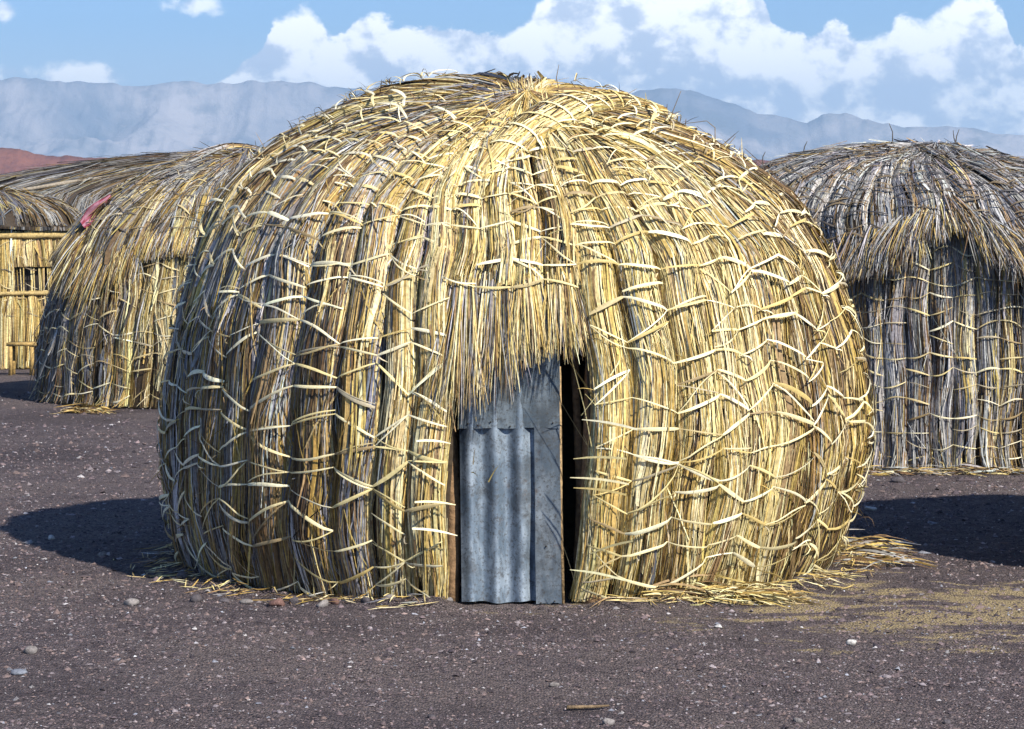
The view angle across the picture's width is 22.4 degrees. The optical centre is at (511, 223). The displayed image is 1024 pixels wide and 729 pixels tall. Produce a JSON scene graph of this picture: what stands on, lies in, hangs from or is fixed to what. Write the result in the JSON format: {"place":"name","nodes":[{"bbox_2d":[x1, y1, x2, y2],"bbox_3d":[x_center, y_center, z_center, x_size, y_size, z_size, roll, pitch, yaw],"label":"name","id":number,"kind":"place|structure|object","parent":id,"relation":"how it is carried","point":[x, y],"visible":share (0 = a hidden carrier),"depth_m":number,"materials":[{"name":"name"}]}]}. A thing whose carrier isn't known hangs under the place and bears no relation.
{"place":"outdoors","nodes":[
{"label":"outdoors","id":0,"kind":"place"},
{"bbox_2d":[0,77,374,157],"bbox_3d":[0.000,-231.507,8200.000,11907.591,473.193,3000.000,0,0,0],"label":"mountains","id":1,"kind":"structure","parent":0,"point":[74,118],"depth_m":8089.16,"materials":[{"name":"stone"}]},
{"bbox_2d":[0,148,767,173],"bbox_3d":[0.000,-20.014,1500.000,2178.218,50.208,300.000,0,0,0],"label":"hills","id":2,"kind":"structure","parent":0,"point":[13,160],"depth_m":1495.26,"materials":[{"name":"brown soil"}]},
{"bbox_2d":[0,369,1023,728],"bbox_3d":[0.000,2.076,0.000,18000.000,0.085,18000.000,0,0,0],"label":"ground","id":3,"kind":"structure","parent":0,"point":[20,381],"depth_m":13.04,"materials":[{"name":"brown soil"}]},
{"bbox_2d":[11,669,27,674],"bbox_3d":[-2.289,2.087,12.017,0.078,0.029,0.063,0,0,0],"label":"stone","id":4,"kind":"object","parent":3,"relation":"on","point":[18,671],"visible":1,"depth_m":12.00,"materials":[{"name":"grey stone"}]},
{"bbox_2d":[6,341,36,374],"bbox_3d":[-6.634,1.861,35.607,0.610,0.465,0.280,0,0,0],"label":"bench","id":5,"kind":"object","parent":3,"relation":"on","point":[12,354],"visible":0.61,"depth_m":35.49,"materials":[{"name":"brown wood"}]},
{"bbox_2d":[23,646,37,653],"bbox_3d":[-2.350,2.083,12.618,0.069,0.047,0.053,0,0,0],"label":"stone","id":6,"kind":"object","parent":3,"relation":"on","point":[30,649],"visible":1,"depth_m":12.60,"materials":[{"name":"beige stone"}]},
{"bbox_2d":[0,185,81,369],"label":"thatched hut","id":7,"kind":"object","parent":3,"relation":"on","point":[24,271],"visible":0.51,"depth_m":37.14,"materials":[{"name":"plant"}]},
{"bbox_2d":[52,402,119,414],"bbox_3d":[-4.693,2.034,28.574,0.790,0.135,0.775,0,0,0],"label":"straw heap","id":8,"kind":"object","parent":3,"relation":"on","point":[79,409],"visible":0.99,"depth_m":28.46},
{"bbox_2d":[0,147,201,230],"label":"thatched hut","id":9,"kind":"object","parent":3,"relation":"on","point":[80,196],"visible":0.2,"depth_m":43.18,"materials":[{"name":"plant"}]},
{"bbox_2d":[20,175,109,189],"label":"roof pole","id":10,"kind":"object","parent":9,"relation":"on","point":[49,185],"visible":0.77,"depth_m":42.71,"materials":[{"name":"brown wood"}]},
{"bbox_2d":[98,551,106,556],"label":"stone","id":11,"kind":"object","parent":3,"relation":"on","point":[103,553],"visible":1,"depth_m":16.14,"materials":[{"name":"grey stone"}]},
{"bbox_2d":[123,598,139,605],"bbox_3d":[-2.081,2.075,14.174,0.069,0.043,0.086,0,0,45],"label":"stone","id":12,"kind":"object","parent":3,"relation":"on","point":[131,602],"visible":1,"depth_m":14.15,"materials":[{"name":"white stone"}]},
{"bbox_2d":[27,141,262,408],"bbox_3d":[-3.566,0.545,31.134,4.401,3.091,4.497,0,0,0],"label":"thatched hut","id":13,"kind":"object","parent":3,"relation":"on","point":[119,263],"visible":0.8,"depth_m":29.61,"materials":[{"name":"plant"}]},
{"bbox_2d":[80,194,111,227],"bbox_3d":[-4.862,-0.144,30.340,0.414,0.402,0.152,0,0,-30],"label":"cloth","id":14,"kind":"object","parent":13,"relation":"on","point":[89,212],"visible":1,"depth_m":30.32,"materials":[{"name":"pink fabric"}]},
{"bbox_2d":[176,571,187,578],"bbox_3d":[-1.932,2.063,15.149,0.071,0.049,0.067,0,0,0],"label":"stone","id":15,"kind":"object","parent":3,"relation":"on","point":[182,575],"visible":1,"depth_m":15.13,"materials":[{"name":"grey stone"}]},
{"bbox_2d":[190,594,202,601],"bbox_3d":[-1.749,2.083,14.324,0.069,0.059,0.059,0,0,0],"label":"stone","id":16,"kind":"object","parent":3,"relation":"on","point":[196,598],"visible":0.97,"depth_m":14.30,"materials":[{"name":"grey stone"}]},
{"bbox_2d":[219,598,229,602],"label":"stone","id":17,"kind":"object","parent":3,"relation":"on","point":[225,600],"visible":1,"depth_m":14.25,"materials":[{"name":"grey stone"}]},
{"bbox_2d":[239,599,252,603],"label":"stone","id":18,"kind":"object","parent":3,"relation":"on","point":[245,601],"visible":1,"depth_m":14.18,"materials":[{"name":"beige stone"}]},
{"bbox_2d":[267,598,284,606],"bbox_3d":[-1.290,2.080,14.127,0.098,0.064,0.084,0,0,0],"label":"stone","id":19,"kind":"object","parent":3,"relation":"on","point":[277,602],"visible":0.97,"depth_m":14.10,"materials":[{"name":"brown stone"}]},
{"bbox_2d":[289,596,298,603],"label":"stone","id":20,"kind":"object","parent":3,"relation":"on","point":[294,600],"visible":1,"depth_m":14.18,"materials":[{"name":"grey stone"}]},
{"bbox_2d":[316,599,328,606],"bbox_3d":[-1.030,2.066,14.042,0.045,0.048,0.093,0,0,29],"label":"stone","id":21,"kind":"object","parent":3,"relation":"on","point":[323,603],"visible":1,"depth_m":14.02,"materials":[{"name":"beige stone"}]},
{"bbox_2d":[330,598,338,604],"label":"stone","id":22,"kind":"object","parent":3,"relation":"on","point":[334,603],"visible":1,"depth_m":14.08,"materials":[{"name":"stone"}]},
{"bbox_2d":[361,597,369,602],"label":"stone","id":23,"kind":"object","parent":3,"relation":"on","point":[365,599],"visible":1,"depth_m":14.08,"materials":[{"name":"grey stone"}]},
{"bbox_2d":[384,594,395,598],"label":"stone","id":24,"kind":"object","parent":3,"relation":"on","point":[387,595],"visible":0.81,"depth_m":14.23,"materials":[{"name":"beige stone"}]},
{"bbox_2d":[407,593,420,598],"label":"stone","id":25,"kind":"object","parent":3,"relation":"on","point":[411,595],"visible":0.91,"depth_m":14.24,"materials":[{"name":"grey stone"}]},
{"bbox_2d":[113,538,890,610],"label":"straw litter","id":26,"kind":"object","parent":3,"relation":"on","point":[841,574],"visible":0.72,"depth_m":14.80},
{"bbox_2d":[149,65,875,603],"bbox_3d":[0.022,0.585,16.097,4.481,3.111,4.507,0,0,0],"label":"thatched hut","id":27,"kind":"object","parent":3,"relation":"on","point":[477,335],"visible":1,"depth_m":14.43,"materials":[{"name":"plant"}]},
{"bbox_2d":[459,349,564,603],"bbox_3d":[-0.002,1.393,14.248,0.585,1.396,0.123,0,0,0],"label":"door","id":28,"kind":"structure","parent":27,"relation":"in","point":[512,540],"depth_m":14.24,"materials":[{"name":"metal"}]},
{"bbox_2d":[549,682,559,686],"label":"stone","id":29,"kind":"object","parent":3,"relation":"on","point":[552,684],"visible":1,"depth_m":11.69,"materials":[{"name":"beige stone"}]},
{"bbox_2d":[566,705,608,709],"bbox_3d":[0.326,2.079,11.110,0.186,0.022,0.029,0,0,4],"label":"twig","id":30,"kind":"object","parent":3,"relation":"on","point":[568,707],"visible":1,"depth_m":11.11,"materials":[{"name":"brown wood"}]},
{"bbox_2d":[602,718,614,724],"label":"stone","id":31,"kind":"object","parent":3,"relation":"on","point":[605,721],"visible":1,"depth_m":10.76,"materials":[{"name":"white stone"}]},
{"bbox_2d":[599,566,826,608],"bbox_3d":[1.084,2.006,14.342,1.352,0.196,0.709,0,0,0],"label":"straw heap","id":32,"kind":"object","parent":3,"relation":"on","point":[758,593],"visible":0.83,"depth_m":14.26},
{"bbox_2d":[793,718,802,721],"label":"stone","id":33,"kind":"object","parent":3,"relation":"on","point":[797,719],"visible":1,"depth_m":10.79,"materials":[{"name":"beige stone"}]},
{"bbox_2d":[846,639,856,644],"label":"stone","id":34,"kind":"object","parent":3,"relation":"on","point":[851,642],"visible":1,"depth_m":12.78,"materials":[{"name":"white stone"}]},
{"bbox_2d":[865,506,876,510],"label":"stone","id":35,"kind":"object","parent":3,"relation":"on","point":[870,508],"visible":1,"depth_m":18.83,"materials":[{"name":"grey stone"}]},
{"bbox_2d":[833,517,939,570],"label":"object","id":36,"kind":"object","parent":3,"relation":"on","point":[880,550],"visible":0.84,"depth_m":15.95,"materials":[{"name":"plant"}]},
{"bbox_2d":[759,123,1023,470],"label":"thatched hut","id":37,"kind":"object","parent":3,"relation":"on","point":[929,248],"visible":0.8,"depth_m":21.77,"materials":[{"name":"plant"}]},
{"bbox_2d":[891,476,904,482],"bbox_3d":[3.099,2.065,20.764,0.118,0.062,0.111,0,0,0],"label":"stone","id":38,"kind":"object","parent":3,"relation":"on","point":[900,479],"visible":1,"depth_m":20.73,"materials":[{"name":"grey stone"}]},
{"bbox_2d":[863,463,1023,476],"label":"straw heap","id":39,"kind":"object","parent":3,"relation":"on","point":[975,469],"visible":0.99,"depth_m":21.53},
{"bbox_2d":[943,719,950,723],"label":"stone","id":40,"kind":"object","parent":3,"relation":"on","point":[947,721],"visible":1,"depth_m":10.80,"materials":[{"name":"grey stone"}]},
{"bbox_2d":[0,0,1023,134],"label":"sky","id":41,"kind":"structure","parent":0,"point":[902,63],"materials":[{"name":"blue"}]},
{"bbox_2d":[631,88,1023,160],"bbox_3d":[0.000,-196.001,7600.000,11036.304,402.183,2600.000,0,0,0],"label":"mountains","id":42,"kind":"structure","parent":0,"point":[770,136],"depth_m":7552.76,"materials":[{"name":"grey stone"}]}
]}

